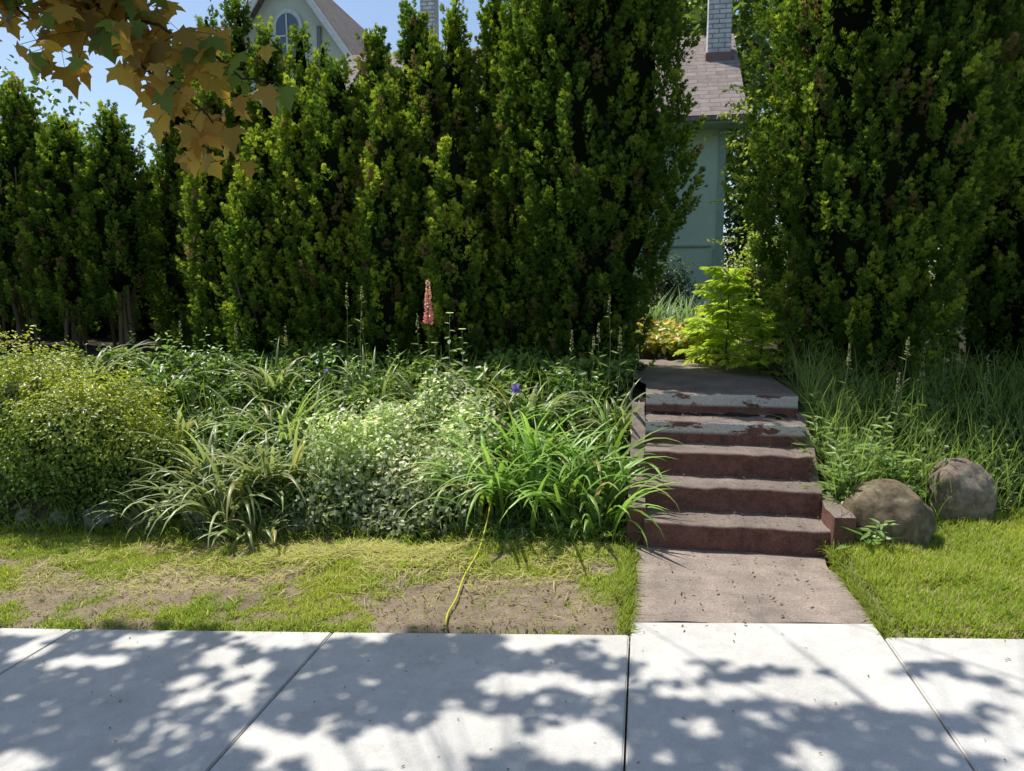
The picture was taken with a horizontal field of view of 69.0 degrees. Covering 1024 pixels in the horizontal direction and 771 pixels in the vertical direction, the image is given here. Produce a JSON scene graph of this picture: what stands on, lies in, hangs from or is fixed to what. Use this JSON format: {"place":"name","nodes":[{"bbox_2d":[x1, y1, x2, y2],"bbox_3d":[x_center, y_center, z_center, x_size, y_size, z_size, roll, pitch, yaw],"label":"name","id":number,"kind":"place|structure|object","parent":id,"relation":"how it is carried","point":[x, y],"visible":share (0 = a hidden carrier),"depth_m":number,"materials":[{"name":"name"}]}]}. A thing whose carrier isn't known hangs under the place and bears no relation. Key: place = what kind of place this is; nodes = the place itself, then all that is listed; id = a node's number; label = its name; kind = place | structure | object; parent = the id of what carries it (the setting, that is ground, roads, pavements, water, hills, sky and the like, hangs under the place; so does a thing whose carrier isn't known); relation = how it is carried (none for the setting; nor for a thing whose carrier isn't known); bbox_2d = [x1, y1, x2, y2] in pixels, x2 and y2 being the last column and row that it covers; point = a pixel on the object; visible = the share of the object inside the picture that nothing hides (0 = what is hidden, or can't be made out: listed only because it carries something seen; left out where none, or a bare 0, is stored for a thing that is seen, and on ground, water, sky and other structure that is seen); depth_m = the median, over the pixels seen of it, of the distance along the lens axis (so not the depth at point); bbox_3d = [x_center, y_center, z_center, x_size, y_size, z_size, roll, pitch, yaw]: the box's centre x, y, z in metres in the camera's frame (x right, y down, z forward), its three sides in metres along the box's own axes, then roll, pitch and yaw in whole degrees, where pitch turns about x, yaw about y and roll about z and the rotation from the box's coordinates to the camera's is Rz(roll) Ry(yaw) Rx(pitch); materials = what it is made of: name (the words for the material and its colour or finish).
{"place":"outdoors","nodes":[
{"label":"outdoors","id":0,"kind":"place"},
{"bbox_2d":[276,13,297,65],"bbox_3d":[-4.879,-7.494,16.176,0.520,1.136,0.001,1,8,10],"label":"window glass","id":1,"kind":"object","parent":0,"point":[281,25],"visible":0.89,"depth_m":16.16,"materials":[{"name":"blue glass"}]},
{"bbox_2d":[0,342,640,539],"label":"tall grass","id":2,"kind":"structure","parent":0,"point":[532,375],"depth_m":6.05,"materials":[{"name":"green plant"}]},
{"bbox_2d":[314,0,386,54],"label":"gable roof","id":3,"kind":"structure","parent":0,"point":[344,24],"depth_m":17.14,"materials":[{"name":"tile"}]},
{"bbox_2d":[306,0,351,56],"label":"bargeboard","id":4,"kind":"object","parent":3,"relation":"attached to","point":[328,27],"visible":0.5,"depth_m":15.71,"materials":[{"name":"white wood"}]},
{"bbox_2d":[0,0,941,285],"label":"sky","id":5,"kind":"structure","parent":0,"point":[366,13],"materials":[{"name":"blue"}]},
{"bbox_2d":[0,622,1023,770],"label":"sidewalk","id":6,"kind":"structure","parent":0,"point":[198,701],"depth_m":2.97,"materials":[{"name":"concrete"}]},
{"bbox_2d":[0,503,1023,640],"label":"lawn grass","id":7,"kind":"structure","parent":0,"point":[976,558],"depth_m":4.13,"materials":[{"name":"green plant"}]},
{"bbox_2d":[0,291,1023,770],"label":"ground","id":8,"kind":"structure","parent":0,"point":[530,617],"depth_m":4.35,"materials":[{"name":"soil"}]},
{"bbox_2d":[0,284,63,338],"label":"arborvitae","id":9,"kind":"object","parent":8,"relation":"on","point":[44,322],"visible":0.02,"depth_m":10.35,"materials":[{"name":"green plant"}]},
{"bbox_2d":[0,72,70,347],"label":"arborvitae","id":10,"kind":"object","parent":8,"relation":"on","point":[19,126],"visible":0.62,"depth_m":8.67,"materials":[{"name":"green plant"}]},
{"bbox_2d":[0,324,106,496],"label":"barberry shrub","id":11,"kind":"object","parent":8,"relation":"on","point":[8,391],"visible":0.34,"depth_m":6.14,"materials":[{"name":"green plant"}]},
{"bbox_2d":[0,36,129,147],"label":"deciduous tree","id":12,"kind":"object","parent":8,"relation":"on","point":[55,101],"visible":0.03,"depth_m":24.23,"materials":[{"name":"green plant"}]},
{"bbox_2d":[6,111,125,346],"bbox_3d":[-5.286,-1.787,8.839,1.165,2.887,1.103,-6,9,-36],"label":"arborvitae","id":13,"kind":"object","parent":8,"relation":"on","point":[56,202],"visible":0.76,"depth_m":8.61,"materials":[{"name":"green plant"}]},
{"bbox_2d":[37,180,118,338],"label":"arborvitae","id":14,"kind":"object","parent":8,"relation":"on","point":[101,332],"visible":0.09,"depth_m":10.24,"materials":[{"name":"green plant"}]},
{"bbox_2d":[0,356,180,529],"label":"barberry shrub","id":15,"kind":"object","parent":8,"relation":"on","point":[71,429],"visible":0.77,"depth_m":5.80,"materials":[{"name":"green plant"}]},
{"bbox_2d":[36,339,163,386],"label":"daylily","id":16,"kind":"object","parent":8,"relation":"on","point":[102,365],"visible":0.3,"depth_m":7.31,"materials":[{"name":"green plant"}]},
{"bbox_2d":[67,98,164,346],"bbox_3d":[-4.702,-1.860,8.874,1.190,3.013,1.121,1,8,10],"label":"arborvitae","id":17,"kind":"object","parent":8,"relation":"on","point":[119,240],"visible":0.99,"depth_m":8.64,"materials":[{"name":"green plant"}]},
{"bbox_2d":[81,402,195,517],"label":"barberry shrub","id":18,"kind":"object","parent":8,"relation":"on","point":[156,445],"visible":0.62,"depth_m":5.80,"materials":[{"name":"green plant"}]},
{"bbox_2d":[103,160,180,339],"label":"arborvitae","id":19,"kind":"object","parent":8,"relation":"on","point":[145,330],"visible":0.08,"depth_m":10.05,"materials":[{"name":"green plant"}]},
{"bbox_2d":[0,0,301,180],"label":"maple tree","id":20,"kind":"object","parent":8,"relation":"on","point":[109,30],"visible":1,"depth_m":2.54,"materials":[{"name":"orange plant"}]},
{"bbox_2d":[87,449,229,540],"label":"daylily","id":21,"kind":"object","parent":8,"relation":"on","point":[159,521],"visible":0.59,"depth_m":5.61,"materials":[{"name":"green plant"}]},
{"bbox_2d":[0,502,320,533],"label":"fieldstone edging","id":22,"kind":"object","parent":8,"relation":"on","point":[135,520],"visible":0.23,"depth_m":5.74,"materials":[{"name":"stone"}]},
{"bbox_2d":[106,354,220,403],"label":"daylily","id":23,"kind":"object","parent":8,"relation":"on","point":[174,378],"visible":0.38,"depth_m":6.90,"materials":[{"name":"green plant"}]},
{"bbox_2d":[144,42,204,345],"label":"arborvitae","id":24,"kind":"object","parent":8,"relation":"on","point":[171,293],"visible":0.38,"depth_m":8.91,"materials":[{"name":"green plant"}]},
{"bbox_2d":[126,403,232,446],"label":"daylily","id":25,"kind":"object","parent":8,"relation":"on","point":[180,417],"visible":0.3,"depth_m":6.27,"materials":[{"name":"green plant"}]},
{"bbox_2d":[169,4,226,345],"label":"arborvitae","id":26,"kind":"object","parent":8,"relation":"on","point":[194,83],"visible":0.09,"depth_m":8.74,"materials":[{"name":"green plant"}]},
{"bbox_2d":[121,395,287,499],"bbox_3d":[-2.417,0.468,5.936,1.188,0.693,1.392,-7,10,-41],"label":"daylily","id":27,"kind":"object","parent":8,"relation":"on","point":[190,455],"visible":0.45,"depth_m":5.81,"materials":[{"name":"green plant"}]},
{"bbox_2d":[175,77,243,352],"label":"arborvitae","id":28,"kind":"object","parent":8,"relation":"on","point":[212,191],"visible":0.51,"depth_m":8.07,"materials":[{"name":"green plant"}]},
{"bbox_2d":[90,443,336,540],"bbox_3d":[-2.317,0.795,5.714,1.950,0.727,0.730,1,8,10],"label":"groundcover by wall","id":29,"kind":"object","parent":8,"relation":"on","point":[257,509],"visible":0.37,"depth_m":5.50,"materials":[{"name":"green plant"}]},
{"bbox_2d":[115,426,319,554],"bbox_3d":[-2.169,0.744,5.578,1.645,0.781,1.448,1,8,10],"label":"daylily","id":30,"kind":"object","parent":8,"relation":"on","point":[239,501],"visible":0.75,"depth_m":5.43,"materials":[{"name":"green plant"}]},
{"bbox_2d":[208,0,258,199],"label":"arborvitae","id":31,"kind":"object","parent":8,"relation":"on","point":[235,14],"visible":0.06,"depth_m":8.37,"materials":[{"name":"green plant"}]},
{"bbox_2d":[194,496,299,550],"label":"daylily","id":32,"kind":"object","parent":8,"relation":"on","point":[236,536],"visible":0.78,"depth_m":5.25,"materials":[{"name":"green plant"}]},
{"bbox_2d":[210,123,297,362],"bbox_3d":[-2.599,-1.409,7.725,1.083,2.574,0.960,-2,8,-14],"label":"arborvitae","id":33,"kind":"object","parent":8,"relation":"on","point":[249,296],"visible":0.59,"depth_m":7.51,"materials":[{"name":"green plant"}]},
{"bbox_2d":[199,339,320,402],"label":"daylily","id":34,"kind":"object","parent":8,"relation":"on","point":[256,380],"visible":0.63,"depth_m":6.67,"materials":[{"name":"green plant"}]},
{"bbox_2d":[234,14,291,334],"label":"arborvitae","id":35,"kind":"object","parent":8,"relation":"on","point":[262,69],"visible":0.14,"depth_m":8.07,"materials":[{"name":"green plant"}]},
{"bbox_2d":[194,378,351,458],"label":"daylily","id":36,"kind":"object","parent":8,"relation":"on","point":[285,412],"visible":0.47,"depth_m":6.16,"materials":[{"name":"green plant"}]},
{"bbox_2d":[189,405,357,510],"bbox_3d":[-1.770,0.497,5.669,1.360,0.812,1.448,1,8,10],"label":"daylily","id":37,"kind":"object","parent":8,"relation":"on","point":[297,454],"visible":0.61,"depth_m":5.44,"materials":[{"name":"green plant"}]},
{"bbox_2d":[224,0,345,86],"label":"gable front","id":38,"kind":"structure","parent":8,"relation":"on","point":[303,10],"depth_m":16.15,"materials":[{"name":"beige paint"}]},
{"bbox_2d":[246,74,325,359],"bbox_3d":[-2.170,-1.614,7.651,1.019,3.017,0.907,1,8,10],"label":"arborvitae","id":39,"kind":"object","parent":8,"relation":"on","point":[291,148],"visible":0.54,"depth_m":7.45,"materials":[{"name":"green plant"}]},
{"bbox_2d":[272,20,317,157],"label":"arborvitae","id":40,"kind":"object","parent":8,"relation":"on","point":[298,63],"visible":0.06,"depth_m":7.88,"materials":[{"name":"green plant"}]},
{"bbox_2d":[242,383,368,471],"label":"daylily","id":41,"kind":"object","parent":8,"relation":"on","point":[304,426],"visible":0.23,"depth_m":5.92,"materials":[{"name":"green plant"}]},
{"bbox_2d":[0,493,628,547],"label":"tall grass","id":42,"kind":"structure","parent":8,"relation":"on","point":[178,531],"depth_m":5.22,"materials":[{"name":"green plant"}]},
{"bbox_2d":[2,327,629,509],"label":"leafy weeds","id":43,"kind":"object","parent":8,"relation":"on","point":[230,390],"visible":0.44,"depth_m":6.42,"materials":[{"name":"green plant"}]},
{"bbox_2d":[0,342,638,545],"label":"bank groundcover","id":44,"kind":"object","parent":8,"relation":"on","point":[477,373],"visible":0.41,"depth_m":6.22,"materials":[{"name":"green plant"}]},
{"bbox_2d":[513,396,683,504],"bbox_3d":[0.611,0.448,5.204,1.166,0.610,1.180,-3,8,-22],"label":"daylily","id":45,"kind":"object","parent":44,"relation":"on","point":[610,435],"visible":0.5,"depth_m":5.18,"materials":[{"name":"green plant"}]},
{"bbox_2d":[304,41,341,161],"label":"arborvitae","id":46,"kind":"object","parent":8,"relation":"on","point":[322,56],"visible":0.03,"depth_m":7.65,"materials":[{"name":"green plant"}]},
{"bbox_2d":[283,53,372,365],"bbox_3d":[-1.768,-1.719,7.530,1.207,3.189,1.094,1,8,10],"label":"arborvitae","id":47,"kind":"object","parent":8,"relation":"on","point":[333,126],"visible":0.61,"depth_m":7.29,"materials":[{"name":"green plant"}]},
{"bbox_2d":[328,23,401,363],"bbox_3d":[-1.336,-1.854,7.581,1.006,3.486,0.962,1,8,10],"label":"arborvitae","id":48,"kind":"object","parent":8,"relation":"on","point":[377,56],"visible":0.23,"depth_m":7.29,"materials":[{"name":"green plant"}]},
{"bbox_2d":[324,344,416,412],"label":"daylily","id":49,"kind":"object","parent":8,"relation":"on","point":[358,384],"visible":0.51,"depth_m":6.42,"materials":[{"name":"green plant"}]},
{"bbox_2d":[345,70,423,367],"bbox_3d":[-1.205,-1.518,7.120,0.791,2.926,0.702,6,10,39],"label":"arborvitae","id":50,"kind":"object","parent":8,"relation":"on","point":[382,279],"visible":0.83,"depth_m":7.03,"materials":[{"name":"green plant"}]},
{"bbox_2d":[288,361,502,539],"bbox_3d":[-0.813,0.458,5.549,1.628,1.206,1.196,1,8,10],"label":"variegated periwinkle","id":51,"kind":"object","parent":8,"relation":"on","point":[367,429],"visible":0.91,"depth_m":5.34,"materials":[{"name":"green plant"}]},
{"bbox_2d":[371,0,442,346],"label":"arborvitae","id":52,"kind":"object","parent":8,"relation":"on","point":[414,29],"visible":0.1,"depth_m":7.21,"materials":[{"name":"green plant"}]},
{"bbox_2d":[379,366,473,431],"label":"daylily","id":53,"kind":"object","parent":8,"relation":"on","point":[410,387],"visible":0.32,"depth_m":6.16,"materials":[{"name":"green plant"}]},
{"bbox_2d":[393,28,460,366],"bbox_3d":[-0.795,-1.700,7.091,0.786,3.259,0.657,1,8,10],"label":"arborvitae","id":54,"kind":"object","parent":8,"relation":"on","point":[424,138],"visible":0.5,"depth_m":6.96,"materials":[{"name":"green plant"}]},
{"bbox_2d":[422,280,433,416],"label":"pink foxglove flower","id":55,"kind":"object","parent":8,"relation":"on","point":[430,318],"visible":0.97,"depth_m":5.92,"materials":[{"name":"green plant"}]},
{"bbox_2d":[415,312,472,429],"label":"white campion flower","id":56,"kind":"object","parent":8,"relation":"on","point":[450,369],"visible":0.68,"depth_m":5.92,"materials":[{"name":"green plant"}]},
{"bbox_2d":[416,132,489,371],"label":"arborvitae","id":57,"kind":"object","parent":8,"relation":"on","point":[454,293],"visible":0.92,"depth_m":6.72,"materials":[{"name":"green plant"}]},
{"bbox_2d":[412,0,497,356],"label":"arborvitae","id":58,"kind":"object","parent":8,"relation":"on","point":[456,62],"visible":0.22,"depth_m":7.04,"materials":[{"name":"green plant"}]},
{"bbox_2d":[415,355,528,427],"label":"daylily","id":59,"kind":"object","parent":8,"relation":"on","point":[474,394],"visible":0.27,"depth_m":6.00,"materials":[{"name":"green plant"}]},
{"bbox_2d":[411,387,563,472],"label":"daylily","id":60,"kind":"object","parent":8,"relation":"on","point":[498,447],"visible":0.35,"depth_m":5.62,"materials":[{"name":"green plant"}]},
{"bbox_2d":[388,421,589,529],"bbox_3d":[-0.148,0.617,5.073,1.362,0.632,1.212,-6,10,-40],"label":"daylily","id":61,"kind":"object","parent":8,"relation":"on","point":[484,493],"visible":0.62,"depth_m":4.99,"materials":[{"name":"green plant"}]},
{"bbox_2d":[458,0,524,356],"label":"arborvitae","id":62,"kind":"object","parent":8,"relation":"on","point":[488,17],"visible":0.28,"depth_m":7.00,"materials":[{"name":"green plant"}]},
{"bbox_2d":[0,386,1019,769],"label":"dry grass clippings","id":63,"kind":"object","parent":8,"relation":"on","point":[392,552],"visible":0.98,"depth_m":4.69,"materials":[{"name":"plant"}]},
{"bbox_2d":[479,90,552,370],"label":"arborvitae","id":64,"kind":"object","parent":8,"relation":"on","point":[503,315],"visible":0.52,"depth_m":6.81,"materials":[{"name":"green plant"}]},
{"bbox_2d":[476,0,565,367],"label":"arborvitae","id":65,"kind":"object","parent":8,"relation":"on","point":[544,335],"visible":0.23,"depth_m":6.76,"materials":[{"name":"green plant"}]},
{"bbox_2d":[463,376,593,435],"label":"daylily","id":66,"kind":"object","parent":8,"relation":"on","point":[532,403],"visible":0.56,"depth_m":5.79,"materials":[{"name":"green plant"}]},
{"bbox_2d":[444,391,620,489],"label":"daylily","id":67,"kind":"object","parent":8,"relation":"on","point":[508,426],"visible":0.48,"depth_m":5.32,"materials":[{"name":"green plant"}]},
{"bbox_2d":[433,411,637,535],"bbox_3d":[0.159,0.605,4.965,1.373,0.771,1.400,1,8,10],"label":"daylily","id":68,"kind":"object","parent":8,"relation":"on","point":[537,471],"visible":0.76,"depth_m":4.92,"materials":[{"name":"green plant"}]},
{"bbox_2d":[491,445,680,546],"bbox_3d":[0.500,0.705,4.875,1.319,0.577,1.068,1,8,10],"label":"daylily","id":69,"kind":"object","parent":8,"relation":"on","point":[618,515],"visible":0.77,"depth_m":4.80,"materials":[{"name":"green plant"}]},
{"bbox_2d":[173,285,999,464],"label":"grass seed stalks","id":70,"kind":"object","parent":8,"relation":"on","point":[638,357],"depth_m":5.88,"materials":[{"name":"green plant"}]},
{"bbox_2d":[478,0,707,372],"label":"arborvitae","id":71,"kind":"object","parent":8,"relation":"on","point":[610,181],"visible":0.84,"depth_m":6.40,"materials":[{"name":"green plant"}]},
{"bbox_2d":[552,377,654,444],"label":"daylily","id":72,"kind":"object","parent":8,"relation":"on","point":[624,418],"visible":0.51,"depth_m":5.61,"materials":[{"name":"green plant"}]},
{"bbox_2d":[633,250,703,317],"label":"garden shrub","id":73,"kind":"object","parent":8,"relation":"on","point":[667,283],"visible":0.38,"depth_m":10.43,"materials":[{"name":"green plant"}]},
{"bbox_2d":[630,129,718,320],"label":"wall","id":74,"kind":"structure","parent":8,"relation":"on","point":[699,227],"depth_m":11.45,"materials":[{"name":"green paint"}]},
{"bbox_2d":[641,129,726,247],"bbox_3d":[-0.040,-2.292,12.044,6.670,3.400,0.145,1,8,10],"label":"corner board","id":75,"kind":"object","parent":74,"relation":"attached to","point":[720,195],"visible":0.3,"depth_m":11.33,"materials":[{"name":"green wood"}]},
{"bbox_2d":[631,315,717,354],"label":"golden groundcover","id":76,"kind":"object","parent":8,"relation":"on","point":[664,337],"visible":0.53,"depth_m":8.20,"materials":[{"name":"yellow plant"}]},
{"bbox_2d":[629,286,729,327],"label":"iris leaves","id":77,"kind":"object","parent":8,"relation":"on","point":[665,313],"visible":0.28,"depth_m":9.33,"materials":[{"name":"green plant"}]},
{"bbox_2d":[673,317,735,364],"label":"feathery fern","id":78,"kind":"object","parent":8,"relation":"on","point":[702,336],"visible":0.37,"depth_m":7.70,"materials":[{"name":"green plant"}]},
{"bbox_2d":[711,248,724,320],"bbox_3d":[3.192,-1.330,11.635,0.180,1.600,0.230,1,8,10],"label":"foundation","id":79,"kind":"object","parent":8,"relation":"on","point":[718,254],"visible":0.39,"depth_m":11.44,"materials":[{"name":"grey concrete"}]},
{"bbox_2d":[668,0,781,203],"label":"deciduous tree","id":80,"kind":"object","parent":8,"relation":"on","point":[687,10],"visible":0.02,"depth_m":19.27,"materials":[{"name":"green plant"}]},
{"bbox_2d":[678,262,780,367],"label":"feathery fern","id":81,"kind":"object","parent":8,"relation":"on","point":[732,287],"visible":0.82,"depth_m":7.06,"materials":[{"name":"green plant"}]},
{"bbox_2d":[630,360,830,565],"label":"garden steps","id":82,"kind":"structure","parent":8,"relation":"on","point":[719,455],"depth_m":4.94,"materials":[{"name":"red paint"}]},
{"bbox_2d":[667,0,796,207],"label":"deciduous tree","id":83,"kind":"object","parent":8,"relation":"on","point":[739,23],"visible":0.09,"depth_m":14.86,"materials":[{"name":"green plant"}]},
{"bbox_2d":[626,401,855,568],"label":"step cheek wall","id":84,"kind":"structure","parent":8,"relation":"on","point":[832,517],"depth_m":4.62,"materials":[{"name":"red paint"}]},
{"bbox_2d":[716,269,784,360],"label":"feathery fern","id":85,"kind":"object","parent":8,"relation":"on","point":[736,342],"visible":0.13,"depth_m":7.50,"materials":[{"name":"green plant"}]},
{"bbox_2d":[629,545,872,631],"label":"garden path","id":86,"kind":"structure","parent":8,"relation":"on","point":[662,585],"depth_m":3.90,"materials":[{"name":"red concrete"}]},
{"bbox_2d":[723,97,781,307],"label":"garden shrub","id":87,"kind":"object","parent":8,"relation":"on","point":[737,220],"visible":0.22,"depth_m":12.98,"materials":[{"name":"green plant"}]},
{"bbox_2d":[725,306,788,375],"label":"feathery fern","id":88,"kind":"object","parent":8,"relation":"on","point":[755,335],"visible":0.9,"depth_m":6.58,"materials":[{"name":"green plant"}]},
{"bbox_2d":[721,220,794,336],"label":"garden shrub","id":89,"kind":"object","parent":8,"relation":"on","point":[753,265],"visible":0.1,"depth_m":9.86,"materials":[{"name":"green plant"}]},
{"bbox_2d":[720,0,1023,390],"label":"arborvitae","id":90,"kind":"object","parent":8,"relation":"on","point":[876,144],"visible":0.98,"depth_m":5.78,"materials":[{"name":"green plant"}]},
{"bbox_2d":[704,83,760,300],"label":"climbing vine","id":91,"kind":"object","parent":90,"relation":"attached to","point":[739,107],"visible":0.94,"depth_m":6.61,"materials":[{"name":"green plant"}]},
{"bbox_2d":[842,479,936,547],"bbox_3d":[2.239,0.811,4.416,0.506,0.486,0.391,1,8,10],"label":"boulder","id":92,"kind":"object","parent":8,"relation":"on","point":[908,510],"visible":0.55,"depth_m":4.29,"materials":[{"name":"stone"}]},
{"bbox_2d":[771,330,1023,522],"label":"tall grass","id":93,"kind":"structure","parent":8,"relation":"on","point":[949,418],"depth_m":5.37,"materials":[{"name":"green plant"}]},
{"bbox_2d":[793,338,1023,549],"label":"leafy weeds","id":94,"kind":"object","parent":8,"relation":"on","point":[882,536],"visible":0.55,"depth_m":4.77,"materials":[{"name":"green plant"}]},
{"bbox_2d":[926,458,997,521],"bbox_3d":[2.837,0.696,4.708,0.402,0.489,0.374,1,8,10],"label":"boulder","id":95,"kind":"object","parent":8,"relation":"on","point":[969,490],"visible":0.62,"depth_m":4.57,"materials":[{"name":"stone"}]},
{"bbox_2d":[927,0,1023,374],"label":"arborvitae","id":96,"kind":"object","parent":8,"relation":"on","point":[995,299],"visible":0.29,"depth_m":6.36,"materials":[{"name":"green plant"}]},
{"bbox_3d":[0.582,-5.338,14.766,7.020,1.970,2.390,1,8,10],"label":"roof back","id":97,"kind":"object","parent":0,"visible":0},
{"bbox_2d":[420,0,438,40],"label":"chimney","id":98,"kind":"object","parent":97,"relation":"on","point":[431,7],"visible":0.07,"depth_m":14.55,"materials":[{"name":"brick"}]},
{"bbox_2d":[340,33,747,128],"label":"roof front","id":99,"kind":"structure","parent":97,"relation":"attached to","point":[711,80],"depth_m":11.65,"materials":[{"name":"tile"}]},
{"bbox_2d":[475,119,745,131],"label":"fascia","id":100,"kind":"structure","parent":99,"relation":"attached to","point":[721,124],"depth_m":10.93,"materials":[{"name":"wood"}]},
{"bbox_2d":[706,0,732,52],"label":"chimney","id":101,"kind":"object","parent":99,"relation":"on","point":[719,24],"visible":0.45,"depth_m":12.09,"materials":[{"name":"brick"}]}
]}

